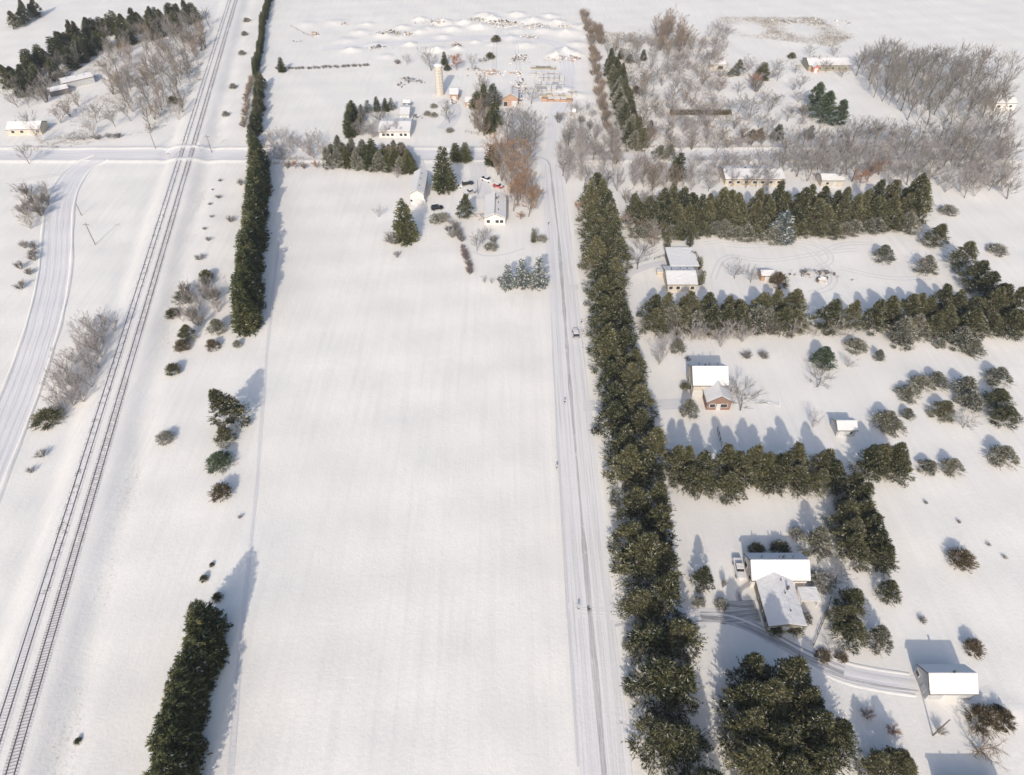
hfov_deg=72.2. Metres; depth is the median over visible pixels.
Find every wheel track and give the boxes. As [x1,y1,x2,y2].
[0,153,1023,155]
[0,155,1020,157]
[0,156,95,416]
[0,159,94,438]
[0,160,97,457]
[0,160,101,476]
[17,151,1023,153]
[500,155,550,165]
[545,163,593,774]
[549,164,606,774]
[555,164,615,774]
[562,186,625,774]
[615,621,918,691]
[616,613,915,682]
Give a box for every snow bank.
[0,154,93,400]
[0,159,107,501]
[812,666,915,696]
[820,650,909,674]
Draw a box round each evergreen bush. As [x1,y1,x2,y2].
[28,404,67,431]
[73,737,81,745]
[163,307,181,319]
[164,361,181,375]
[167,96,177,103]
[198,269,213,281]
[198,574,208,582]
[211,592,223,602]
[443,64,451,70]
[485,52,495,58]
[490,35,500,41]
[679,382,688,389]
[747,541,767,552]
[768,539,791,552]
[768,627,784,637]
[787,52,796,58]
[787,626,804,638]
[990,703,1001,710]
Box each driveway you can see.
[414,160,427,171]
[436,99,461,129]
[469,159,490,198]
[504,106,525,152]
[565,260,666,289]
[565,603,644,620]
[583,398,683,411]
[614,608,918,692]
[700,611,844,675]
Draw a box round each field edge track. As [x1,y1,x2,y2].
[227,242,279,774]
[551,318,579,766]
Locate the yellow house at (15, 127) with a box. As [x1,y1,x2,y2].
[5,119,48,134]
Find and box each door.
[413,197,421,203]
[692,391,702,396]
[920,683,926,693]
[940,695,958,699]
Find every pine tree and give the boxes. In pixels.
[0,64,19,88]
[6,10,24,28]
[15,7,31,24]
[15,64,27,77]
[18,0,32,21]
[26,3,41,17]
[29,0,43,15]
[52,31,71,49]
[57,31,71,48]
[64,24,79,41]
[70,20,86,37]
[81,17,97,34]
[99,18,113,35]
[115,13,124,24]
[125,7,142,30]
[134,11,144,30]
[143,10,149,28]
[146,6,155,19]
[156,9,164,28]
[173,3,182,19]
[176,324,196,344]
[180,0,193,22]
[206,388,251,429]
[211,425,237,449]
[245,124,258,137]
[247,127,260,144]
[253,98,265,115]
[256,88,264,99]
[257,72,265,88]
[455,194,476,218]
[574,201,602,228]
[574,210,606,238]
[576,171,605,205]
[576,235,607,276]
[578,178,601,211]
[579,223,606,254]
[579,238,608,270]
[581,259,613,294]
[581,307,618,340]
[583,275,611,308]
[585,293,615,327]
[585,322,628,362]
[587,328,624,382]
[590,400,634,445]
[591,201,625,241]
[592,360,627,399]
[593,178,608,209]
[595,381,634,418]
[597,189,621,218]
[599,250,625,279]
[599,424,639,470]
[601,213,622,255]
[601,278,630,305]
[601,443,649,500]
[602,52,612,70]
[602,54,615,76]
[605,236,634,275]
[606,257,632,294]
[607,58,619,79]
[607,65,616,84]
[607,519,646,565]
[608,325,639,365]
[609,69,617,87]
[609,72,619,89]
[609,84,618,98]
[609,486,648,527]
[609,530,664,593]
[610,289,633,324]
[610,586,664,629]
[611,92,622,109]
[612,305,643,345]
[614,103,630,127]
[616,348,650,382]
[617,361,648,396]
[617,448,664,494]
[618,114,628,130]
[618,407,655,446]
[620,65,628,81]
[620,653,691,719]
[621,79,627,93]
[621,616,684,665]
[621,707,687,774]
[622,121,636,146]
[622,201,648,230]
[623,383,660,424]
[624,193,643,224]
[626,90,636,106]
[629,503,679,553]
[630,102,636,111]
[632,481,676,531]
[633,127,649,151]
[635,120,642,130]
[635,425,671,478]
[636,116,643,135]
[636,195,653,222]
[636,200,664,224]
[636,293,665,324]
[636,307,669,338]
[637,540,685,586]
[640,567,687,627]
[651,714,714,774]
[652,192,675,230]
[652,663,704,723]
[653,187,671,222]
[655,223,673,239]
[657,291,674,319]
[660,444,686,483]
[660,614,707,670]
[664,182,682,217]
[665,203,687,225]
[665,445,698,481]
[668,464,701,496]
[670,221,688,240]
[673,304,697,335]
[674,186,690,207]
[675,291,696,324]
[677,449,718,492]
[679,203,699,225]
[680,191,698,222]
[680,296,707,314]
[681,763,724,774]
[684,221,699,237]
[686,565,715,593]
[687,193,710,229]
[688,468,717,500]
[693,200,719,227]
[695,220,711,240]
[697,193,717,221]
[700,292,720,314]
[701,304,728,335]
[708,196,740,233]
[709,706,768,759]
[710,186,731,220]
[711,442,741,486]
[711,471,747,505]
[711,675,775,736]
[714,303,737,333]
[714,450,755,492]
[717,735,778,774]
[719,203,746,226]
[719,295,739,321]
[721,189,736,213]
[723,651,772,702]
[726,302,751,335]
[731,192,748,222]
[731,200,751,225]
[732,299,751,320]
[733,677,797,742]
[737,717,807,774]
[741,443,764,485]
[741,451,776,495]
[743,199,766,230]
[745,223,767,242]
[746,187,765,221]
[747,291,776,319]
[751,198,776,232]
[751,462,788,498]
[759,193,777,218]
[761,653,816,721]
[761,751,811,774]
[766,305,798,338]
[767,200,789,226]
[769,289,785,310]
[769,451,795,486]
[771,179,785,210]
[774,287,809,317]
[776,441,810,486]
[777,191,794,213]
[779,308,811,334]
[780,463,816,498]
[780,681,825,732]
[782,221,801,241]
[783,705,837,774]
[784,187,810,220]
[784,204,808,232]
[788,739,842,774]
[791,196,811,226]
[794,221,809,238]
[796,467,830,499]
[803,197,831,233]
[803,218,828,236]
[804,448,837,489]
[804,716,862,774]
[807,203,838,231]
[808,184,817,210]
[808,298,845,336]
[811,224,832,237]
[817,185,833,214]
[819,460,846,495]
[819,498,860,538]
[822,603,859,637]
[823,225,845,240]
[827,614,871,656]
[828,190,841,219]
[828,515,868,557]
[832,186,852,219]
[832,194,852,225]
[832,470,864,502]
[832,585,869,620]
[833,482,874,509]
[834,299,864,332]
[835,531,872,572]
[836,193,865,221]
[836,499,880,529]
[844,513,885,547]
[845,443,886,482]
[851,189,871,225]
[851,748,892,774]
[853,298,889,335]
[860,195,885,230]
[861,442,900,483]
[862,188,873,218]
[862,543,900,579]
[863,197,890,226]
[863,527,895,566]
[866,178,886,207]
[867,745,909,774]
[872,294,901,328]
[872,299,902,323]
[874,579,902,605]
[876,217,890,232]
[877,441,910,482]
[880,179,901,207]
[881,194,902,226]
[883,451,916,487]
[886,217,902,231]
[888,179,901,217]
[888,192,917,225]
[890,751,918,774]
[891,293,926,321]
[893,214,910,232]
[898,182,917,215]
[901,179,935,215]
[901,188,928,223]
[902,172,927,212]
[903,292,930,316]
[917,223,951,248]
[918,178,935,217]
[919,296,938,325]
[919,312,948,339]
[924,400,956,423]
[928,283,957,320]
[928,304,960,341]
[942,240,978,272]
[943,289,967,317]
[946,307,989,341]
[952,260,991,292]
[957,296,986,316]
[961,271,1001,304]
[973,310,1006,339]
[975,284,1019,313]
[980,285,1007,315]
[980,387,1015,413]
[981,282,1008,310]
[987,403,1023,430]
[989,308,1021,339]
[995,286,1023,311]
[998,308,1023,334]
[1004,310,1023,341]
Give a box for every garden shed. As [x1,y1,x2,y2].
[758,269,774,280]
[830,418,857,435]
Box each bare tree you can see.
[0,76,20,88]
[0,89,20,106]
[6,180,27,194]
[10,143,31,163]
[12,207,33,224]
[14,110,36,123]
[15,88,29,99]
[17,88,31,105]
[18,205,32,218]
[19,215,37,228]
[22,121,41,142]
[22,194,41,205]
[26,86,39,99]
[30,180,46,196]
[31,74,42,91]
[32,178,49,191]
[37,69,52,87]
[38,64,49,75]
[38,374,61,393]
[39,386,63,403]
[43,394,67,410]
[44,359,63,388]
[45,49,61,67]
[46,100,66,122]
[47,363,65,382]
[48,69,61,84]
[49,348,69,369]
[51,68,63,80]
[52,52,66,72]
[52,98,71,116]
[52,364,72,382]
[52,386,77,405]
[55,356,72,375]
[55,373,69,397]
[57,347,78,362]
[58,370,88,389]
[60,66,71,75]
[60,360,83,382]
[62,374,81,396]
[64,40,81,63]
[64,85,79,106]
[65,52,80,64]
[65,385,87,401]
[68,316,84,334]
[69,324,84,342]
[69,334,86,350]
[69,335,92,359]
[69,362,94,387]
[70,342,88,367]
[74,308,93,324]
[74,348,95,373]
[77,332,105,349]
[78,112,97,134]
[78,331,100,353]
[79,357,93,376]
[81,102,103,121]
[81,314,97,335]
[82,316,97,332]
[85,321,112,343]
[85,350,99,367]
[87,336,104,357]
[93,315,106,330]
[94,306,109,325]
[96,60,109,77]
[97,21,111,42]
[97,43,113,63]
[99,37,113,59]
[100,72,115,94]
[100,310,118,331]
[101,37,114,54]
[101,60,113,82]
[101,105,116,126]
[106,69,120,88]
[107,50,120,73]
[108,39,121,56]
[108,73,127,99]
[108,75,120,87]
[114,59,131,75]
[114,74,128,87]
[114,85,134,111]
[115,34,129,49]
[115,83,130,105]
[115,102,130,120]
[117,28,129,46]
[118,44,131,61]
[119,51,130,66]
[119,67,130,89]
[120,41,132,58]
[121,41,133,65]
[124,19,141,39]
[126,72,142,92]
[129,73,144,88]
[130,20,144,37]
[132,94,145,110]
[135,80,146,98]
[136,61,148,75]
[137,18,151,41]
[137,64,149,85]
[138,39,152,57]
[139,28,149,50]
[139,48,147,68]
[139,86,152,105]
[139,101,151,127]
[140,32,151,52]
[142,64,161,89]
[143,29,153,45]
[143,53,157,74]
[143,121,155,131]
[146,101,157,119]
[148,51,160,64]
[148,76,159,96]
[150,60,165,82]
[150,83,162,109]
[150,98,161,115]
[151,31,165,46]
[153,33,164,49]
[153,54,165,74]
[154,78,165,97]
[155,13,168,35]
[155,42,166,59]
[155,79,164,102]
[156,55,171,79]
[161,18,170,37]
[161,90,170,112]
[162,20,178,43]
[162,45,174,63]
[162,78,178,101]
[164,71,180,96]
[166,55,184,79]
[168,57,180,83]
[168,100,180,119]
[169,67,179,93]
[170,29,185,48]
[170,85,184,111]
[170,300,187,315]
[172,46,185,60]
[173,24,184,42]
[173,309,184,321]
[174,21,188,43]
[178,13,186,33]
[178,43,189,60]
[178,58,189,74]
[179,63,191,81]
[180,31,192,50]
[181,10,197,27]
[182,55,194,72]
[183,26,194,46]
[183,38,196,56]
[185,45,198,64]
[185,291,200,303]
[187,35,196,50]
[189,19,205,35]
[189,279,204,290]
[190,38,197,56]
[190,291,201,309]
[194,14,205,32]
[195,7,211,27]
[196,36,203,50]
[197,27,206,47]
[199,278,215,292]
[209,299,221,311]
[262,130,274,142]
[268,143,275,152]
[276,141,285,152]
[277,130,285,143]
[282,144,291,156]
[286,130,297,143]
[286,138,293,151]
[300,138,315,154]
[303,129,314,141]
[305,148,317,157]
[350,121,367,135]
[357,120,375,134]
[359,107,370,119]
[364,118,378,126]
[364,124,382,137]
[370,110,387,119]
[371,104,389,117]
[377,122,390,135]
[386,165,402,177]
[416,46,441,70]
[441,108,454,122]
[468,101,482,120]
[469,111,482,128]
[469,114,484,131]
[469,232,484,246]
[473,93,482,112]
[475,70,485,85]
[476,103,488,119]
[476,118,491,135]
[477,224,490,243]
[478,77,490,90]
[479,97,490,115]
[484,88,502,102]
[489,142,503,174]
[493,153,508,179]
[494,167,518,184]
[496,104,514,131]
[496,115,521,140]
[500,143,518,170]
[503,105,521,123]
[503,134,518,152]
[504,114,530,133]
[504,129,523,150]
[510,127,541,148]
[512,123,532,143]
[513,99,532,126]
[516,124,543,155]
[519,143,541,165]
[520,105,538,133]
[521,110,547,139]
[524,84,545,103]
[524,181,541,200]
[527,173,541,192]
[552,145,567,165]
[555,135,569,155]
[558,155,572,175]
[560,158,575,182]
[562,129,572,152]
[563,125,579,145]
[564,148,575,170]
[566,112,576,133]
[568,152,577,174]
[570,127,586,150]
[572,98,583,112]
[573,126,586,146]
[575,142,590,163]
[575,161,587,179]
[578,133,596,154]
[578,149,588,168]
[579,126,589,144]
[582,162,592,185]
[588,121,602,142]
[589,138,603,159]
[590,119,599,138]
[591,138,606,153]
[596,147,615,164]
[598,160,608,176]
[599,149,610,168]
[600,128,613,145]
[601,167,616,185]
[603,130,622,152]
[607,120,620,132]
[608,151,622,168]
[609,170,626,191]
[611,140,623,156]
[614,126,623,145]
[615,164,625,183]
[619,43,633,61]
[620,186,631,202]
[622,32,631,44]
[622,211,637,228]
[624,68,634,79]
[627,29,641,42]
[627,51,645,63]
[627,237,657,268]
[629,74,643,85]
[629,158,638,176]
[629,169,642,185]
[630,159,641,181]
[632,85,644,96]
[634,149,648,166]
[636,55,645,67]
[636,106,654,119]
[636,166,648,179]
[637,33,649,42]
[637,73,654,85]
[638,96,651,111]
[638,121,659,140]
[638,160,654,174]
[638,170,652,186]
[639,76,648,91]
[639,85,656,101]
[640,192,649,202]
[641,70,660,84]
[642,187,656,201]
[643,114,667,136]
[643,221,666,237]
[644,30,655,42]
[645,57,659,70]
[645,128,660,145]
[645,148,660,171]
[645,159,660,176]
[646,215,661,226]
[646,229,661,246]
[647,52,658,61]
[647,162,661,183]
[648,72,659,88]
[648,167,661,190]
[648,342,674,364]
[649,95,665,111]
[650,13,667,35]
[650,40,659,52]
[651,89,661,101]
[651,106,667,118]
[653,38,665,51]
[655,29,666,50]
[656,23,670,36]
[658,70,670,84]
[658,120,672,134]
[658,157,668,172]
[658,166,673,186]
[658,332,678,352]
[660,20,671,39]
[661,59,672,75]
[662,3,676,24]
[663,15,677,37]
[663,87,673,99]
[663,95,680,108]
[663,106,679,123]
[663,125,674,140]
[663,158,674,181]
[664,15,676,34]
[664,39,674,51]
[665,63,677,78]
[665,133,679,143]
[665,139,679,153]
[667,92,680,103]
[667,114,683,128]
[668,53,685,61]
[668,62,688,74]
[668,80,684,96]
[668,94,686,115]
[668,324,685,341]
[669,74,682,87]
[669,174,682,185]
[670,39,685,54]
[670,164,689,181]
[671,48,686,60]
[672,21,689,39]
[672,22,686,42]
[673,109,688,118]
[675,29,687,51]
[675,115,691,132]
[675,131,689,150]
[677,11,689,27]
[677,110,694,129]
[678,88,690,101]
[678,163,690,186]
[679,49,691,63]
[680,25,694,45]
[680,80,694,99]
[680,113,696,128]
[682,128,699,139]
[683,53,699,68]
[685,77,695,88]
[685,313,710,338]
[686,132,701,149]
[687,29,700,45]
[687,38,697,51]
[687,94,697,106]
[687,158,695,177]
[688,167,699,190]
[689,122,700,136]
[690,147,710,165]
[691,61,706,78]
[691,102,711,120]
[691,118,702,129]
[692,102,703,111]
[693,78,704,94]
[695,36,706,49]
[695,167,706,181]
[698,54,708,64]
[699,113,715,125]
[699,155,717,173]
[700,70,711,83]
[700,105,715,123]
[700,164,720,181]
[700,174,720,190]
[701,37,715,48]
[701,61,714,76]
[701,118,716,137]
[702,123,720,143]
[705,80,718,92]
[705,88,723,102]
[706,42,721,57]
[706,55,723,66]
[707,73,717,87]
[707,104,723,119]
[710,134,726,151]
[710,147,724,166]
[711,23,725,35]
[712,95,728,109]
[712,122,729,137]
[713,51,725,59]
[713,77,729,90]
[714,161,728,181]
[715,324,735,347]
[716,65,730,76]
[717,74,730,85]
[719,26,731,36]
[719,115,731,127]
[719,144,738,164]
[719,318,736,339]
[720,131,739,147]
[721,22,737,33]
[722,376,769,410]
[724,98,736,109]
[725,259,748,278]
[726,155,738,164]
[727,165,741,186]
[728,111,742,128]
[729,95,753,113]
[731,151,745,163]
[731,320,759,341]
[736,109,757,120]
[736,116,754,133]
[738,87,772,117]
[738,134,749,146]
[739,126,749,137]
[740,174,753,187]
[742,265,765,282]
[743,52,757,66]
[744,148,757,164]
[745,60,755,71]
[745,128,763,145]
[749,161,769,172]
[750,110,770,127]
[752,157,766,166]
[752,167,769,186]
[755,145,773,159]
[757,86,771,100]
[759,126,773,143]
[763,100,775,110]
[763,117,777,133]
[763,159,778,170]
[763,165,778,180]
[764,112,781,127]
[764,173,779,190]
[765,89,784,108]
[769,129,779,145]
[769,147,781,164]
[770,54,788,69]
[770,144,788,165]
[771,65,787,80]
[775,125,798,145]
[775,155,793,170]
[780,133,795,155]
[781,106,798,121]
[781,143,798,164]
[783,318,806,334]
[787,149,816,176]
[788,143,810,171]
[789,79,799,89]
[791,122,807,144]
[793,86,808,101]
[796,72,809,88]
[797,123,815,152]
[798,143,814,165]
[799,111,810,124]
[804,43,818,53]
[806,131,821,161]
[807,122,824,143]
[807,145,819,171]
[807,158,826,180]
[809,147,829,169]
[809,360,838,388]
[810,409,824,426]
[812,128,834,154]
[814,148,840,172]
[818,122,837,148]
[820,136,835,159]
[821,554,856,586]
[822,60,837,69]
[822,636,847,656]
[823,157,843,172]
[826,132,849,155]
[829,43,839,53]
[831,126,846,143]
[831,315,848,332]
[832,135,861,165]
[832,152,857,175]
[838,149,857,171]
[839,64,849,75]
[840,122,861,150]
[843,123,863,146]
[843,131,864,158]
[844,350,860,367]
[848,140,867,167]
[849,113,874,136]
[849,151,871,181]
[853,48,874,75]
[854,46,876,69]
[855,139,871,157]
[857,129,885,152]
[858,119,882,143]
[860,115,877,138]
[861,44,881,71]
[862,149,879,175]
[864,56,886,79]
[865,123,891,145]
[866,65,881,87]
[866,160,888,180]
[868,62,884,83]
[868,136,885,158]
[870,69,892,97]
[870,115,893,138]
[871,44,886,62]
[872,51,889,69]
[872,139,887,161]
[874,34,897,61]
[874,38,890,53]
[875,120,888,138]
[876,46,902,68]
[876,150,891,174]
[881,136,903,158]
[882,53,902,82]
[882,75,905,100]
[883,67,902,94]
[884,119,908,143]
[884,143,904,166]
[884,159,902,183]
[885,56,904,85]
[885,125,900,146]
[886,116,901,139]
[887,68,909,94]
[888,37,910,56]
[888,77,907,102]
[889,38,910,57]
[889,55,911,71]
[890,44,905,67]
[891,65,908,90]
[892,130,907,151]
[895,53,911,74]
[895,156,910,177]
[896,58,914,81]
[896,71,914,102]
[896,77,915,110]
[897,133,923,160]
[897,150,919,172]
[899,56,919,89]
[899,75,920,101]
[899,141,922,162]
[900,122,912,137]
[901,46,917,61]
[901,53,918,67]
[901,118,918,147]
[901,128,928,156]
[901,154,921,184]
[905,43,926,65]
[907,83,931,119]
[909,49,933,79]
[911,55,936,84]
[912,82,931,108]
[913,157,929,180]
[914,45,929,64]
[914,47,932,75]
[914,72,929,92]
[914,124,934,147]
[914,146,937,174]
[915,89,940,123]
[915,114,939,134]
[916,252,938,270]
[917,64,933,84]
[917,160,940,177]
[919,134,934,158]
[919,134,941,155]
[920,43,942,58]
[920,63,942,87]
[920,73,939,104]
[921,159,948,180]
[922,138,940,168]
[923,53,942,70]
[923,147,949,169]
[924,91,942,122]
[926,64,955,96]
[927,43,951,63]
[927,72,946,101]
[927,124,948,148]
[929,46,949,73]
[931,85,954,114]
[932,87,952,109]
[934,59,947,75]
[935,130,956,157]
[936,165,955,185]
[937,45,957,63]
[937,48,960,68]
[937,80,953,105]
[937,134,960,165]
[939,113,955,138]
[939,147,964,166]
[940,66,958,88]
[941,78,959,101]
[942,100,967,123]
[942,124,954,145]
[942,125,971,155]
[944,63,973,90]
[944,167,966,191]
[945,93,967,117]
[947,56,964,74]
[947,65,972,95]
[947,152,969,174]
[948,47,963,73]
[948,132,972,160]
[950,126,972,151]
[951,81,977,112]
[952,53,965,82]
[952,407,983,429]
[953,112,975,132]
[953,117,972,137]
[953,120,971,135]
[955,72,978,103]
[956,39,975,66]
[956,59,975,85]
[957,140,976,166]
[957,159,978,191]
[959,54,976,77]
[959,115,983,139]
[960,158,989,184]
[961,93,988,120]
[961,135,981,158]
[961,171,983,197]
[963,60,990,92]
[963,133,983,151]
[963,153,981,177]
[964,133,990,157]
[965,42,989,70]
[965,79,988,111]
[965,726,1009,771]
[966,144,985,173]
[967,70,983,92]
[967,81,990,115]
[967,126,990,143]
[969,114,986,134]
[971,101,998,125]
[972,52,997,79]
[972,162,998,195]
[973,66,996,91]
[973,153,998,178]
[974,84,1002,103]
[976,60,998,82]
[976,90,996,116]
[976,162,1006,185]
[977,45,996,74]
[978,42,998,71]
[978,145,999,168]
[979,115,1004,142]
[980,70,1000,89]
[980,82,1001,102]
[981,83,1014,110]
[983,88,1002,108]
[983,130,1008,155]
[984,110,1003,132]
[984,153,1004,177]
[985,118,1011,137]
[986,99,1007,122]
[986,168,1009,190]
[989,72,1010,94]
[989,142,1010,165]
[991,106,1008,131]
[991,133,1015,144]
[993,51,1009,77]
[994,141,1014,159]
[996,68,1022,96]
[996,118,1013,135]
[997,148,1021,170]
[997,157,1023,184]
[999,83,1020,108]
[999,159,1021,191]
[1000,120,1022,145]
[1000,159,1023,180]
[1001,139,1019,156]
[1002,115,1018,142]
[1002,173,1023,198]
[1004,62,1023,79]
[1004,133,1023,158]
[1005,103,1021,129]
[1007,48,1023,75]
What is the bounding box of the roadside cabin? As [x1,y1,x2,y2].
[816,173,844,186]
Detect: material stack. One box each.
[530,70,559,75]
[531,65,555,69]
[536,81,563,86]
[537,85,560,91]
[539,74,564,80]
[540,92,570,97]
[541,96,572,101]
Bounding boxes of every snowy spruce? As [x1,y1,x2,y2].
[364,100,372,113]
[387,98,397,110]
[499,264,517,291]
[513,258,529,289]
[528,256,548,290]
[766,210,796,245]
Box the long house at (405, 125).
[378,118,413,137]
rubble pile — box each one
[369,29,406,37]
[370,44,392,49]
[396,77,417,82]
[414,19,453,25]
[446,98,460,104]
[467,69,511,76]
[468,16,488,21]
[472,211,483,220]
[484,19,523,27]
[509,53,529,63]
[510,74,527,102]
[520,34,538,37]
[521,23,550,27]
[543,55,587,62]
[549,23,574,27]
[789,268,853,280]
[816,276,827,283]
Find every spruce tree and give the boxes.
[3,67,20,88]
[10,70,32,97]
[18,49,40,70]
[21,53,37,79]
[21,69,45,92]
[22,49,41,70]
[28,64,49,84]
[31,43,52,64]
[32,47,47,68]
[33,46,46,64]
[44,36,64,61]
[44,58,65,81]
[51,36,68,58]
[62,47,82,70]
[65,33,73,46]
[71,36,90,63]
[71,41,89,61]
[78,33,98,56]
[81,24,92,41]
[86,41,98,54]
[88,17,102,33]
[89,19,102,34]
[91,30,106,50]
[94,16,111,34]
[97,31,110,49]
[103,13,114,35]
[107,10,117,32]
[114,19,125,38]
[114,29,126,47]
[122,25,137,44]
[125,16,143,33]
[141,765,184,774]
[144,18,160,40]
[145,729,195,769]
[149,745,205,774]
[150,17,165,36]
[151,7,162,26]
[151,708,206,746]
[159,694,207,736]
[161,724,212,771]
[162,678,213,723]
[163,3,178,27]
[164,2,179,21]
[167,662,213,704]
[168,12,181,33]
[172,648,218,691]
[178,635,224,681]
[181,613,226,654]
[183,598,233,638]
[186,2,203,22]
[193,628,229,669]
[227,275,256,306]
[228,300,260,337]
[230,272,248,301]
[231,278,253,324]
[233,230,266,271]
[233,250,265,293]
[237,262,264,299]
[238,228,260,253]
[238,236,265,263]
[238,248,258,272]
[239,209,249,226]
[239,298,263,326]
[240,199,265,227]
[240,216,264,246]
[241,225,264,252]
[241,276,266,312]
[242,179,267,203]
[242,246,264,276]
[244,183,267,218]
[244,198,266,227]
[244,211,271,238]
[244,213,269,241]
[245,148,269,175]
[245,169,268,203]
[245,262,265,292]
[246,165,269,195]
[246,167,268,197]
[247,141,269,175]
[247,218,269,251]
[248,115,260,135]
[248,159,271,186]
[248,183,268,209]
[248,184,266,209]
[248,236,264,258]
[249,110,263,131]
[249,135,269,171]
[251,62,256,76]
[252,81,265,98]
[252,86,261,101]
[253,60,259,72]
[253,76,263,91]
[253,108,262,122]
[254,53,260,65]
[254,167,274,195]
[255,137,270,168]
[255,197,271,219]
[256,96,266,111]
[257,41,263,53]
[257,165,272,187]
[258,18,264,31]
[262,7,268,19]
[263,3,268,15]
[276,57,286,72]
[339,142,348,160]
[340,146,354,168]
[342,111,353,129]
[342,115,355,133]
[343,118,356,138]
[345,103,356,118]
[347,108,355,126]
[348,100,357,114]
[360,144,370,166]
[362,149,377,171]
[367,138,378,151]
[370,147,377,155]
[373,96,381,111]
[379,149,387,165]
[381,153,393,172]
[382,98,389,111]
[387,148,401,170]
[391,198,420,246]
[400,151,417,174]
[430,146,458,194]
[440,52,447,64]
[448,143,460,163]
[457,142,473,163]
[466,91,486,110]
[479,83,487,103]
[482,112,496,133]
[483,145,501,166]
[485,83,501,106]
[486,102,503,127]
[617,48,624,59]
[640,49,647,60]
[669,151,686,181]
[754,62,769,80]
[769,124,784,140]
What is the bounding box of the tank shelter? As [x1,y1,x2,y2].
[403,100,410,104]
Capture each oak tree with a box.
[385,144,407,156]
[449,53,462,69]
[482,126,506,150]
[482,140,502,166]
[495,133,516,156]
[499,136,521,158]
[502,150,520,177]
[503,173,532,200]
[503,179,530,210]
[504,158,529,177]
[504,171,528,204]
[511,160,533,177]
[511,165,533,197]
[515,138,538,158]
[516,148,537,172]
[517,187,542,216]
[524,186,543,205]
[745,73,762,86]
[852,168,873,186]
[863,161,882,173]
[872,157,892,173]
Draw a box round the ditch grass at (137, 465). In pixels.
[52,125,220,772]
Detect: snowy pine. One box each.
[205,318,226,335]
[321,147,336,169]
[327,143,338,161]
[332,145,344,168]
[333,134,342,152]
[345,137,355,155]
[349,150,365,170]
[353,124,360,134]
[354,147,363,161]
[357,112,364,123]
[357,139,369,158]
[368,151,386,172]
[386,144,394,156]
[390,139,398,151]
[392,156,402,172]
[399,142,407,157]
[525,273,536,286]
[609,76,622,91]
[609,79,620,96]
[609,84,623,105]
[613,95,626,114]
[615,97,630,117]
[621,113,636,133]
[624,53,633,63]
[624,129,639,151]
[627,225,647,241]
[642,222,655,237]
[651,145,664,158]
[659,303,689,334]
[661,144,675,159]
[662,225,678,239]
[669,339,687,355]
[679,398,699,418]
[687,310,710,335]
[704,220,722,237]
[714,219,735,238]
[724,226,744,240]
[727,69,734,75]
[733,58,745,75]
[734,224,758,242]
[742,304,768,335]
[748,129,758,138]
[753,307,780,334]
[756,127,764,139]
[758,225,782,244]
[796,525,835,563]
[804,125,815,137]
[833,221,856,237]
[843,219,866,236]
[843,338,871,355]
[861,217,876,234]
[864,624,893,658]
[865,217,889,235]
[868,409,897,431]
[871,244,896,265]
[872,349,886,361]
[877,418,908,437]
[886,327,915,351]
[887,315,924,347]
[892,384,922,404]
[898,211,922,234]
[899,408,917,420]
[901,313,926,334]
[906,374,937,395]
[911,324,933,342]
[912,255,939,275]
[916,458,940,476]
[922,371,950,391]
[931,339,948,349]
[939,457,967,478]
[943,325,976,353]
[947,375,981,398]
[951,390,987,414]
[957,338,987,358]
[958,315,992,336]
[981,366,1015,388]
[983,444,1022,470]
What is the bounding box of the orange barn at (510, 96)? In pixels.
[502,85,518,105]
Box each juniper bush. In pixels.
[172,339,192,351]
[203,338,222,351]
[208,481,232,502]
[632,85,640,93]
[768,271,789,288]
[814,646,832,663]
[834,651,848,662]
[945,546,979,573]
[963,637,987,660]
[963,702,1006,739]
[991,705,1018,734]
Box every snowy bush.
[154,430,175,446]
[171,289,188,305]
[221,110,228,116]
[228,83,237,88]
[232,340,242,347]
[237,50,246,54]
[423,110,430,115]
[428,213,444,223]
[429,112,437,117]
[438,211,449,221]
[445,127,453,132]
[483,241,498,250]
[536,234,547,242]
[608,497,620,507]
[622,639,631,651]
[622,682,639,699]
[691,596,706,608]
[713,596,729,611]
[787,526,805,541]
[803,612,812,625]
[807,567,838,595]
[937,204,959,216]
[986,242,1010,257]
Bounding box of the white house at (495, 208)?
[483,191,506,224]
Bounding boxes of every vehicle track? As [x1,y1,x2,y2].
[17,173,65,180]
[18,171,67,178]
[492,27,524,96]
[495,28,521,94]
[704,239,837,294]
[705,242,832,291]
[710,248,855,278]
[715,251,855,279]
[726,240,833,268]
[727,243,828,266]
[774,142,977,145]
[775,143,1001,146]
[816,242,868,253]
[820,244,873,256]
[839,269,928,280]
[840,266,925,277]
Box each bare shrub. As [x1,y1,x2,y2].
[11,279,25,289]
[12,199,29,214]
[12,260,23,269]
[16,240,27,247]
[17,183,32,195]
[23,267,33,274]
[25,193,40,203]
[25,241,37,249]
[25,253,35,260]
[26,466,34,473]
[27,248,37,254]
[28,201,47,215]
[33,449,45,457]
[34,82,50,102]
[36,189,50,205]
[90,134,100,139]
[177,281,190,291]
[179,285,193,303]
[179,304,198,318]
[185,306,206,325]
[194,253,204,259]
[199,274,211,287]
[200,287,212,299]
[205,286,223,300]
[283,161,292,168]
[381,231,398,244]
[446,230,455,237]
[450,221,458,229]
[452,229,461,237]
[456,233,465,241]
[465,267,473,273]
[488,235,498,241]
[554,110,565,122]
[586,119,593,129]
[589,56,597,62]
[594,94,605,103]
[596,30,606,35]
[597,99,608,107]
[600,90,608,96]
[612,151,621,164]
[661,319,675,328]
[721,579,727,586]
[741,349,751,358]
[750,77,765,91]
[757,350,769,358]
[762,319,781,334]
[796,102,816,115]
[858,706,875,721]
[886,723,902,738]
[919,615,928,623]
[937,726,949,735]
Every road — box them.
[0,148,1023,159]
[0,156,106,484]
[323,35,575,151]
[541,159,632,774]
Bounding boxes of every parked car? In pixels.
[430,204,442,210]
[462,179,473,185]
[492,182,503,188]
[572,328,579,338]

